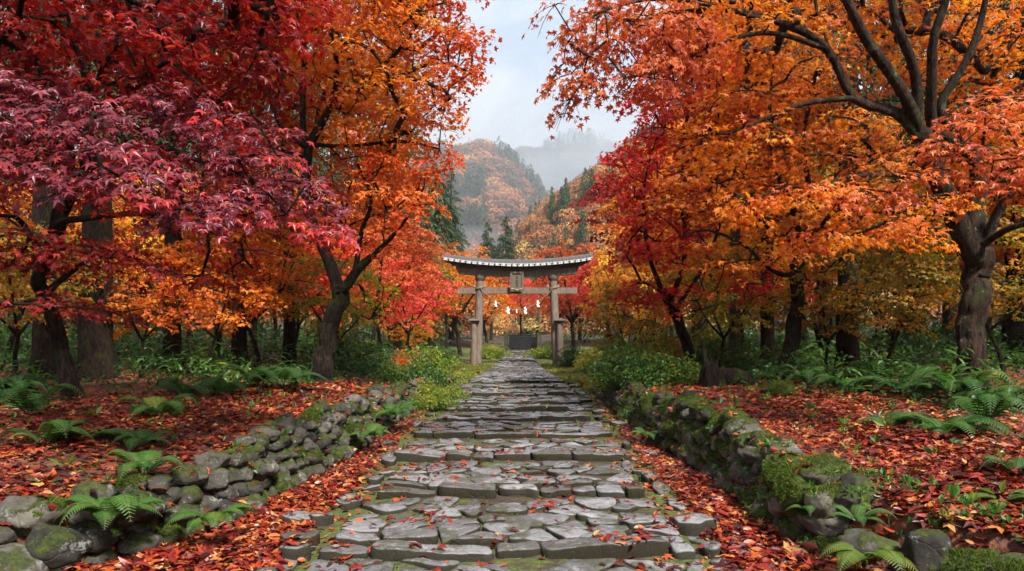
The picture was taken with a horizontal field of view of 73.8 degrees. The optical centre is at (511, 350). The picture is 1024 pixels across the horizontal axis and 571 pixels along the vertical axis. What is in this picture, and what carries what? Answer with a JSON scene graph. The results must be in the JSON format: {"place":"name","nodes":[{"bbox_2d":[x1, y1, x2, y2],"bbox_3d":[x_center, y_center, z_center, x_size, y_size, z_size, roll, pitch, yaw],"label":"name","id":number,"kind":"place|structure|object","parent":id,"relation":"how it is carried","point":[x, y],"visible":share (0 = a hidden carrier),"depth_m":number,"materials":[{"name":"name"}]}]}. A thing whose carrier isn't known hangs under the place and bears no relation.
{"place":"outdoors","nodes":[
{"label":"outdoors","id":0,"kind":"place"},
{"bbox_2d":[4,166,516,329],"bbox_3d":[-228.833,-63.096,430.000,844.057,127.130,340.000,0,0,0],"label":"mountain","id":1,"kind":"structure","parent":0,"point":[472,228],"depth_m":331.46,"materials":[{"name":"plant"}]},
{"bbox_2d":[390,135,549,232],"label":"cedar woodland","id":2,"kind":"object","parent":1,"relation":"on","point":[533,177],"visible":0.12,"depth_m":359.00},
{"bbox_2d":[400,138,548,256],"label":"hill woodland","id":3,"kind":"object","parent":1,"relation":"on","point":[514,195],"visible":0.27,"depth_m":361.04,"materials":[{"name":"orange plant"}]},
{"bbox_2d":[344,142,612,194],"bbox_3d":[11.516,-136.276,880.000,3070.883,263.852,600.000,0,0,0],"label":"ridge","id":4,"kind":"structure","parent":0,"point":[551,177],"depth_m":827.00,"materials":[{"name":"soil"}]},
{"bbox_2d":[437,128,605,193],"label":"cedar woodland","id":5,"kind":"object","parent":4,"relation":"on","point":[582,138],"visible":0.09,"depth_m":833.67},
{"bbox_2d":[508,139,622,167],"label":"hill woodland","id":6,"kind":"object","parent":4,"relation":"on","point":[537,151],"visible":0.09,"depth_m":844.99,"materials":[{"name":"grey plant"}]},
{"bbox_2d":[253,350,741,570],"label":"path","id":7,"kind":"structure","parent":0,"point":[579,546],"depth_m":6.15,"materials":[{"name":"stone"}]},
{"bbox_2d":[0,0,1013,176],"label":"sky","id":8,"kind":"structure","parent":0,"point":[504,107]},
{"bbox_2d":[0,323,1023,570],"bbox_3d":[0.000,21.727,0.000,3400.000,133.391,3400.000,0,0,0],"label":"ground","id":9,"kind":"structure","parent":0,"point":[998,541],"depth_m":6.20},
{"bbox_2d":[0,542,53,570],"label":"boulder","id":10,"kind":"object","parent":9,"relation":"on","point":[16,556],"visible":0.66,"depth_m":3.79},
{"bbox_2d":[0,373,55,394],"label":"fern","id":11,"kind":"object","parent":9,"relation":"on","point":[18,381],"visible":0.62,"depth_m":7.76,"materials":[{"name":"green plant"}]},
{"bbox_2d":[0,383,87,414],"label":"fern","id":12,"kind":"object","parent":9,"relation":"on","point":[32,401],"visible":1,"depth_m":6.49,"materials":[{"name":"green plant"}]},
{"bbox_2d":[0,419,96,447],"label":"fern","id":13,"kind":"object","parent":9,"relation":"on","point":[63,424],"visible":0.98,"depth_m":5.55,"materials":[{"name":"green plant"}]},
{"bbox_2d":[0,218,117,375],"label":"maple tree","id":14,"kind":"object","parent":9,"relation":"on","point":[18,331],"visible":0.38,"depth_m":10.26,"materials":[{"name":"orange plant"}]},
{"bbox_2d":[25,525,93,568],"bbox_3d":[-2.659,1.146,3.997,0.348,0.251,0.332,0,0,0],"label":"boulder","id":15,"kind":"object","parent":9,"relation":"on","point":[53,547],"visible":0.87,"depth_m":3.90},
{"bbox_2d":[0,121,120,345],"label":"maple tree","id":16,"kind":"object","parent":9,"relation":"on","point":[30,220],"visible":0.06,"depth_m":20.94,"materials":[{"name":"orange plant"}]},
{"bbox_2d":[0,184,135,363],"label":"maple tree","id":17,"kind":"object","parent":9,"relation":"on","point":[71,226],"visible":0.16,"depth_m":14.57,"materials":[{"name":"orange plant"}]},
{"bbox_2d":[0,0,157,381],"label":"cedar tree","id":18,"kind":"object","parent":9,"relation":"on","point":[40,341],"visible":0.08,"depth_m":11.05,"materials":[{"name":"brown plant"}]},
{"bbox_2d":[54,494,175,529],"bbox_3d":[-2.707,1.025,4.551,0.713,0.221,0.668,0,0,0],"label":"fern","id":19,"kind":"object","parent":9,"relation":"on","point":[112,508],"visible":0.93,"depth_m":4.41,"materials":[{"name":"green plant"}]},
{"bbox_2d":[0,0,242,379],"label":"cedar tree","id":20,"kind":"object","parent":9,"relation":"on","point":[95,349],"visible":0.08,"depth_m":11.81,"materials":[{"name":"red plant"}]},
{"bbox_2d":[59,247,221,377],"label":"maple tree","id":21,"kind":"object","parent":9,"relation":"on","point":[159,320],"visible":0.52,"depth_m":12.53,"materials":[{"name":"orange plant"}]},
{"bbox_2d":[106,430,177,451],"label":"fern","id":22,"kind":"object","parent":9,"relation":"on","point":[139,438],"visible":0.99,"depth_m":5.89,"materials":[{"name":"green plant"}]},
{"bbox_2d":[70,168,225,348],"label":"maple tree","id":23,"kind":"object","parent":9,"relation":"on","point":[128,221],"visible":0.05,"depth_m":26.97,"materials":[{"name":"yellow plant"}]},
{"bbox_2d":[108,393,202,418],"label":"fern","id":24,"kind":"object","parent":9,"relation":"on","point":[165,405],"visible":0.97,"depth_m":7.13,"materials":[{"name":"green plant"}]},
{"bbox_2d":[0,0,361,399],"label":"maple tree","id":25,"kind":"object","parent":9,"relation":"on","point":[67,126],"visible":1,"depth_m":6.22,"materials":[{"name":"red plant"}]},
{"bbox_2d":[112,0,250,372],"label":"cedar tree","id":26,"kind":"object","parent":9,"relation":"on","point":[171,239],"visible":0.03,"depth_m":13.38,"materials":[{"name":"brown plant"}]},
{"bbox_2d":[142,378,226,398],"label":"fern","id":27,"kind":"object","parent":9,"relation":"on","point":[176,385],"visible":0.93,"depth_m":8.82,"materials":[{"name":"green plant"}]},
{"bbox_2d":[162,503,259,532],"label":"fern","id":28,"kind":"object","parent":9,"relation":"on","point":[216,515],"visible":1,"depth_m":4.80,"materials":[{"name":"green plant"}]},
{"bbox_2d":[135,233,297,376],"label":"maple tree","id":29,"kind":"object","parent":9,"relation":"on","point":[223,320],"visible":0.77,"depth_m":12.86,"materials":[{"name":"orange plant"}]},
{"bbox_2d":[0,375,439,570],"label":"stone wall","id":30,"kind":"structure","parent":9,"relation":"on","point":[227,479],"depth_m":5.58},
{"bbox_2d":[98,449,185,480],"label":"fern","id":31,"kind":"object","parent":30,"relation":"on","point":[144,464],"visible":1,"depth_m":5.08,"materials":[{"name":"green plant"}]},
{"bbox_2d":[181,372,268,395],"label":"fern","id":32,"kind":"object","parent":9,"relation":"on","point":[223,385],"visible":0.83,"depth_m":9.45,"materials":[{"name":"green plant"}]},
{"bbox_2d":[119,168,342,360],"bbox_3d":[-6.920,-1.968,17.149,5.075,4.951,4.894,0,0,-22],"label":"maple tree","id":33,"kind":"object","parent":9,"relation":"on","point":[137,241],"visible":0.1,"depth_m":16.41,"materials":[{"name":"orange plant"}]},
{"bbox_2d":[146,207,326,366],"bbox_3d":[-5.666,-1.198,14.350,3.739,3.648,3.606,0,0,-29],"label":"maple tree","id":34,"kind":"object","parent":9,"relation":"on","point":[282,288],"visible":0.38,"depth_m":14.18,"materials":[{"name":"orange plant"}]},
{"bbox_2d":[180,0,311,366],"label":"cedar tree","id":35,"kind":"object","parent":9,"relation":"on","point":[240,335],"visible":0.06,"depth_m":15.88,"materials":[{"name":"brown plant"}]},
{"bbox_2d":[245,367,328,384],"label":"fern","id":36,"kind":"object","parent":9,"relation":"on","point":[286,374],"visible":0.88,"depth_m":10.45,"materials":[{"name":"green plant"}]},
{"bbox_2d":[235,2,351,367],"bbox_3d":[-5.482,-8.731,16.905,2.766,19.004,2.935,0,0,24],"label":"cedar tree","id":37,"kind":"object","parent":9,"relation":"on","point":[289,332],"visible":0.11,"depth_m":16.88,"materials":[{"name":"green plant"}]},
{"bbox_2d":[208,215,387,362],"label":"maple tree","id":38,"kind":"object","parent":9,"relation":"on","point":[322,281],"visible":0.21,"depth_m":18.43,"materials":[{"name":"orange plant"}]},
{"bbox_2d":[154,0,502,384],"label":"maple tree","id":39,"kind":"object","parent":9,"relation":"on","point":[368,24],"visible":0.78,"depth_m":11.45,"materials":[{"name":"orange plant"}]},
{"bbox_2d":[263,253,400,366],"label":"maple tree","id":40,"kind":"object","parent":9,"relation":"on","point":[366,275],"visible":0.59,"depth_m":16.16,"materials":[{"name":"orange plant"}]},
{"bbox_2d":[284,0,410,350],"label":"cedar tree","id":41,"kind":"object","parent":9,"relation":"on","point":[344,168],"visible":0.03,"depth_m":29.75,"materials":[{"name":"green plant"}]},
{"bbox_2d":[267,117,433,357],"bbox_3d":[-6.669,-4.213,27.658,6.949,9.749,7.356,0,0,1],"label":"maple tree","id":42,"kind":"object","parent":9,"relation":"on","point":[358,189],"visible":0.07,"depth_m":26.85,"materials":[{"name":"orange plant"}]},
{"bbox_2d":[335,341,409,375],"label":"shrub","id":43,"kind":"object","parent":9,"relation":"on","point":[376,360],"visible":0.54,"depth_m":16.95,"materials":[{"name":"green plant"}]},
{"bbox_2d":[309,239,437,356],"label":"maple tree","id":44,"kind":"object","parent":9,"relation":"on","point":[378,329],"visible":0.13,"depth_m":28.32,"materials":[{"name":"red plant"}]},
{"bbox_2d":[305,206,448,354],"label":"maple tree","id":45,"kind":"object","parent":9,"relation":"on","point":[423,269],"visible":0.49,"depth_m":21.14,"materials":[{"name":"orange plant"}]},
{"bbox_2d":[349,10,453,352],"bbox_3d":[-6.652,-11.170,40.196,7.337,23.146,6.916,0,0,25],"label":"cedar tree","id":46,"kind":"object","parent":9,"relation":"on","point":[396,343],"visible":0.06,"depth_m":39.76,"materials":[{"name":"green plant"}]},
{"bbox_2d":[358,352,449,388],"bbox_3d":[-2.325,0.443,14.468,2.070,0.868,1.515,0,0,9],"label":"shrub","id":47,"kind":"object","parent":9,"relation":"on","point":[411,373],"visible":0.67,"depth_m":14.41,"materials":[{"name":"green plant"}]},
{"bbox_2d":[353,258,464,358],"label":"maple tree","id":48,"kind":"object","parent":9,"relation":"on","point":[445,291],"visible":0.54,"depth_m":25.50,"materials":[{"name":"red plant"}]},
{"bbox_2d":[380,311,438,353],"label":"maple tree","id":49,"kind":"object","parent":9,"relation":"on","point":[416,332],"visible":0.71,"depth_m":27.99,"materials":[{"name":"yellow plant"}]},
{"bbox_2d":[387,344,474,385],"bbox_3d":[-2.032,0.413,16.079,2.027,1.166,1.937,0,0,24],"label":"shrub","id":50,"kind":"object","parent":9,"relation":"on","point":[440,363],"visible":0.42,"depth_m":16.06,"materials":[{"name":"green plant"}]},
{"bbox_2d":[409,385,460,411],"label":"shrub","id":51,"kind":"object","parent":9,"relation":"on","point":[442,403],"visible":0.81,"depth_m":12.09,"materials":[{"name":"green plant"}]},
{"bbox_2d":[437,171,469,339],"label":"cedar tree","id":52,"kind":"object","parent":9,"relation":"on","point":[458,249],"visible":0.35,"depth_m":69.91,"materials":[{"name":"green plant"}]},
{"bbox_2d":[406,242,510,356],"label":"maple tree","id":53,"kind":"object","parent":9,"relation":"on","point":[463,299],"visible":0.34,"depth_m":42.70,"materials":[{"name":"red plant"}]},
{"bbox_2d":[243,355,718,570],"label":"grass","id":54,"kind":"structure","parent":9,"relation":"on","point":[484,367],"depth_m":19.10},
{"bbox_2d":[448,276,525,347],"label":"maple tree","id":55,"kind":"object","parent":9,"relation":"on","point":[507,303],"visible":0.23,"depth_m":59.62,"materials":[{"name":"orange plant"}]},
{"bbox_2d":[0,191,1006,345],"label":"woodland","id":56,"kind":"object","parent":9,"relation":"on","point":[498,324],"visible":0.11,"depth_m":56.45,"materials":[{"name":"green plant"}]},
{"bbox_2d":[5,140,1002,342],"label":"cedars","id":57,"kind":"object","parent":9,"relation":"on","point":[437,212],"depth_m":58.22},
{"bbox_2d":[493,216,522,296],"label":"cedar tree","id":58,"kind":"object","parent":9,"relation":"on","point":[510,250],"visible":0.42,"depth_m":123.68,"materials":[{"name":"green plant"}]},
{"bbox_2d":[0,342,1023,570],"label":"fallen leaves","id":59,"kind":"object","parent":9,"relation":"on","point":[211,554],"depth_m":5.80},
{"bbox_2d":[818,541,917,570],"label":"fern","id":60,"kind":"object","parent":59,"relation":"on","point":[887,552],"visible":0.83,"depth_m":3.94,"materials":[{"name":"green plant"}]},
{"bbox_2d":[838,528,898,559],"bbox_3d":[2.203,1.208,4.249,0.309,0.179,0.337,0,0,-34],"label":"boulder","id":61,"kind":"object","parent":59,"relation":"on","point":[862,541],"visible":0.55,"depth_m":4.17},
{"bbox_2d":[0,306,1023,423],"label":"undergrowth","id":62,"kind":"object","parent":9,"relation":"on","point":[903,350],"visible":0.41,"depth_m":13.53,"materials":[{"name":"green plant"}]},
{"bbox_2d":[0,375,1023,567],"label":"wall plants","id":63,"kind":"object","parent":9,"relation":"on","point":[955,491],"depth_m":5.74,"materials":[{"name":"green plant"}]},
{"bbox_2d":[11,379,1023,570],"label":"moss","id":64,"kind":"object","parent":9,"relation":"on","point":[982,555],"visible":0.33,"depth_m":5.20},
{"bbox_2d":[442,253,592,364],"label":"torii gate","id":65,"kind":"structure","parent":9,"relation":"on","point":[516,271],"depth_m":34.80,"materials":[{"name":"brown wood"}]},
{"bbox_2d":[504,334,540,350],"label":"stone stairs","id":66,"kind":"structure","parent":9,"relation":"on","point":[520,342],"depth_m":59.65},
{"bbox_2d":[517,240,626,350],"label":"maple tree","id":67,"kind":"object","parent":9,"relation":"on","point":[567,307],"visible":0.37,"depth_m":46.19,"materials":[{"name":"red plant"}]},
{"bbox_2d":[572,340,617,370],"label":"shrub","id":68,"kind":"object","parent":9,"relation":"on","point":[586,357],"visible":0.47,"depth_m":25.85,"materials":[{"name":"green plant"}]},
{"bbox_2d":[561,249,644,341],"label":"maple tree","id":69,"kind":"object","parent":9,"relation":"on","point":[585,274],"visible":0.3,"depth_m":39.95,"materials":[{"name":"red plant"}]},
{"bbox_2d":[572,282,672,349],"bbox_3d":[2.855,-0.376,16.749,2.576,2.606,2.671,0,0,-12],"label":"shrub","id":70,"kind":"object","parent":9,"relation":"on","point":[630,329],"visible":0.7,"depth_m":16.52,"materials":[{"name":"yellow plant"}]},
{"bbox_2d":[567,144,694,342],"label":"maple tree","id":71,"kind":"object","parent":9,"relation":"on","point":[596,189],"visible":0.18,"depth_m":27.54,"materials":[{"name":"red plant"}]},
{"bbox_2d":[581,221,688,343],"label":"maple tree","id":72,"kind":"object","parent":9,"relation":"on","point":[601,265],"visible":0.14,"depth_m":36.06,"materials":[{"name":"yellow plant"}]},
{"bbox_2d":[576,261,694,343],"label":"maple tree","id":73,"kind":"object","parent":9,"relation":"on","point":[626,271],"visible":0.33,"depth_m":21.82,"materials":[{"name":"orange plant"}]},
{"bbox_2d":[582,335,707,391],"bbox_3d":[2.410,0.230,12.104,2.484,1.041,1.818,0,0,41],"label":"shrub","id":74,"kind":"object","parent":9,"relation":"on","point":[630,370],"visible":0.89,"depth_m":11.89,"materials":[{"name":"green plant"}]},
{"bbox_2d":[619,329,679,367],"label":"shrub","id":75,"kind":"object","parent":9,"relation":"on","point":[645,345],"visible":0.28,"depth_m":13.74,"materials":[{"name":"green plant"}]},
{"bbox_2d":[640,323,691,365],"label":"shrub","id":76,"kind":"object","parent":9,"relation":"on","point":[678,348],"visible":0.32,"depth_m":14.73,"materials":[{"name":"green plant"}]},
{"bbox_2d":[641,351,700,385],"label":"shrub","id":77,"kind":"object","parent":9,"relation":"on","point":[694,379],"visible":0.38,"depth_m":11.88,"materials":[{"name":"green plant"}]},
{"bbox_2d":[586,102,782,346],"bbox_3d":[6.149,-3.918,24.438,6.988,9.261,6.601,0,0,-4],"label":"maple tree","id":78,"kind":"object","parent":9,"relation":"on","point":[604,226],"visible":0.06,"depth_m":24.59,"materials":[{"name":"orange plant"}]},
{"bbox_2d":[593,0,818,365],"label":"maple tree","id":79,"kind":"object","parent":9,"relation":"on","point":[666,295],"visible":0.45,"depth_m":13.37,"materials":[{"name":"red plant"}]},
{"bbox_2d":[677,337,752,367],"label":"shrub","id":80,"kind":"object","parent":9,"relation":"on","point":[709,348],"visible":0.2,"depth_m":16.30,"materials":[{"name":"green plant"}]},
{"bbox_2d":[651,240,790,367],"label":"maple tree","id":81,"kind":"object","parent":9,"relation":"on","point":[711,306],"visible":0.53,"depth_m":14.80,"materials":[{"name":"orange plant"}]},
{"bbox_2d":[635,218,819,356],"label":"maple tree","id":82,"kind":"object","parent":9,"relation":"on","point":[721,239],"visible":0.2,"depth_m":16.76,"materials":[{"name":"orange plant"}]},
{"bbox_2d":[698,340,768,388],"bbox_3d":[3.876,0.278,11.478,1.710,0.939,0.495,0,0,-15],"label":"tree stump","id":83,"kind":"object","parent":9,"relation":"on","point":[711,373],"visible":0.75,"depth_m":11.29,"materials":[{"name":"brown wood"}]},
{"bbox_2d":[590,379,880,558],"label":"stone wall","id":84,"kind":"structure","parent":9,"relation":"on","point":[815,522],"depth_m":6.22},
{"bbox_2d":[685,0,792,365],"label":"cedar tree","id":85,"kind":"object","parent":9,"relation":"on","point":[736,235],"visible":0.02,"depth_m":15.71,"materials":[{"name":"brown plant"}]},
{"bbox_2d":[713,332,770,370],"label":"shrub","id":86,"kind":"object","parent":9,"relation":"on","point":[742,353],"visible":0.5,"depth_m":14.18,"materials":[{"name":"green plant"}]},
{"bbox_2d":[611,132,873,343],"bbox_3d":[6.619,-2.710,19.811,6.806,6.892,6.929,0,0,43],"label":"maple tree","id":87,"kind":"object","parent":9,"relation":"on","point":[656,224],"visible":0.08,"depth_m":19.26,"materials":[{"name":"orange plant"}]},
{"bbox_2d":[711,1,824,370],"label":"cedar tree","id":88,"kind":"object","parent":9,"relation":"on","point":[767,336],"visible":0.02,"depth_m":14.89,"materials":[{"name":"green plant"}]},
{"bbox_2d":[521,0,1023,398],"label":"maple tree","id":89,"kind":"object","parent":9,"relation":"on","point":[974,233],"visible":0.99,"depth_m":7.96,"materials":[{"name":"orange plant"}]},
{"bbox_2d":[637,0,919,380],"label":"maple tree","id":90,"kind":"object","parent":9,"relation":"on","point":[810,91],"visible":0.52,"depth_m":11.36,"materials":[{"name":"orange plant"}]},
{"bbox_2d":[775,465,815,516],"bbox_3d":[2.175,1.087,5.141,0.385,0.469,0.429,0,0,0],"label":"boulder","id":91,"kind":"object","parent":9,"relation":"on","point":[786,503],"visible":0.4,"depth_m":5.01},
{"bbox_2d":[712,179,923,361],"bbox_3d":[7.332,-1.817,16.778,4.808,4.690,4.636,0,0,-33],"label":"maple tree","id":92,"kind":"object","parent":9,"relation":"on","point":[820,344],"visible":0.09,"depth_m":16.45,"materials":[{"name":"orange plant"}]},
{"bbox_2d":[744,245,911,372],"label":"maple tree","id":93,"kind":"object","parent":9,"relation":"on","point":[827,277],"visible":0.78,"depth_m":11.87,"materials":[{"name":"orange plant"}]},
{"bbox_2d":[744,0,959,377],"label":"cedar tree","id":94,"kind":"object","parent":9,"relation":"on","point":[847,343],"visible":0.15,"depth_m":12.84,"materials":[{"name":"orange plant"}]},
{"bbox_2d":[824,504,898,526],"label":"fern","id":95,"kind":"object","parent":9,"relation":"on","point":[857,517],"visible":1,"depth_m":4.50,"materials":[{"name":"green plant"}]},
{"bbox_2d":[834,359,913,384],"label":"fern","id":96,"kind":"object","parent":9,"relation":"on","point":[871,365],"visible":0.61,"depth_m":10.02,"materials":[{"name":"green plant"}]},
{"bbox_2d":[819,240,963,367],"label":"maple tree","id":97,"kind":"object","parent":9,"relation":"on","point":[906,311],"visible":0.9,"depth_m":11.06,"materials":[{"name":"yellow plant"}]},
{"bbox_2d":[845,366,951,396],"bbox_3d":[5.103,0.378,8.848,1.462,0.371,1.262,0,0,0],"label":"fern","id":98,"kind":"object","parent":9,"relation":"on","point":[904,385],"visible":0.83,"depth_m":8.81,"materials":[{"name":"green plant"}]},
{"bbox_2d":[793,145,1023,362],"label":"maple tree","id":99,"kind":"object","parent":9,"relation":"on","point":[870,249],"visible":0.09,"depth_m":15.29,"materials":[{"name":"orange plant"}]},
{"bbox_2d":[831,0,1011,354],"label":"cedar tree","id":100,"kind":"object","parent":9,"relation":"on","point":[946,314],"visible":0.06,"depth_m":17.91,"materials":[{"name":"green plant"}]},
{"bbox_2d":[901,529,951,570],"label":"boulder","id":101,"kind":"object","parent":9,"relation":"on","point":[925,549],"visible":0.79,"depth_m":3.93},
{"bbox_2d":[861,119,1023,348],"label":"maple tree","id":102,"kind":"object","parent":9,"relation":"on","point":[1002,254],"visible":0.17,"depth_m":13.72,"materials":[{"name":"orange plant"}]},
{"bbox_2d":[878,205,1023,378],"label":"maple tree","id":103,"kind":"object","parent":9,"relation":"on","point":[1017,290],"visible":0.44,"depth_m":10.87,"materials":[{"name":"orange plant"}]},
{"bbox_2d":[882,412,1019,440],"bbox_3d":[4.013,0.691,6.387,1.118,0.235,0.854,0,0,20],"label":"fern","id":104,"kind":"object","parent":9,"relation":"on","point":[963,422],"visible":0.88,"depth_m":6.28,"materials":[{"name":"green plant"}]},
{"bbox_2d":[904,369,1015,401],"bbox_3d":[5.261,0.408,7.998,1.057,0.415,1.146,0,0,0],"label":"fern","id":105,"kind":"object","parent":9,"relation":"on","point":[978,380],"visible":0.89,"depth_m":7.83,"materials":[{"name":"green plant"}]},
{"bbox_2d":[897,0,1023,367],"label":"cedar tree","id":106,"kind":"object","parent":9,"relation":"on","point":[1014,328],"visible":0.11,"depth_m":13.40,"materials":[{"name":"orange plant"}]},
{"bbox_2d":[943,393,1023,425],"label":"fern","id":107,"kind":"object","parent":9,"relation":"on","point":[991,408],"visible":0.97,"depth_m":6.55,"materials":[{"name":"green plant"}]},
{"bbox_2d":[493,91,995,336],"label":"hill","id":108,"kind":"structure","parent":0,"point":[498,334],"depth_m":169.09,"materials":[{"name":"plant"}]},
{"bbox_2d":[427,107,746,335],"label":"hill woodland","id":109,"kind":"object","parent":108,"relation":"on","point":[536,230],"visible":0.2,"depth_m":194.08,"materials":[{"name":"orange plant"}]},
{"bbox_2d":[491,113,683,334],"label":"cedar woodland","id":110,"kind":"object","parent":108,"relation":"on","point":[564,194],"visible":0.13,"depth_m":205.42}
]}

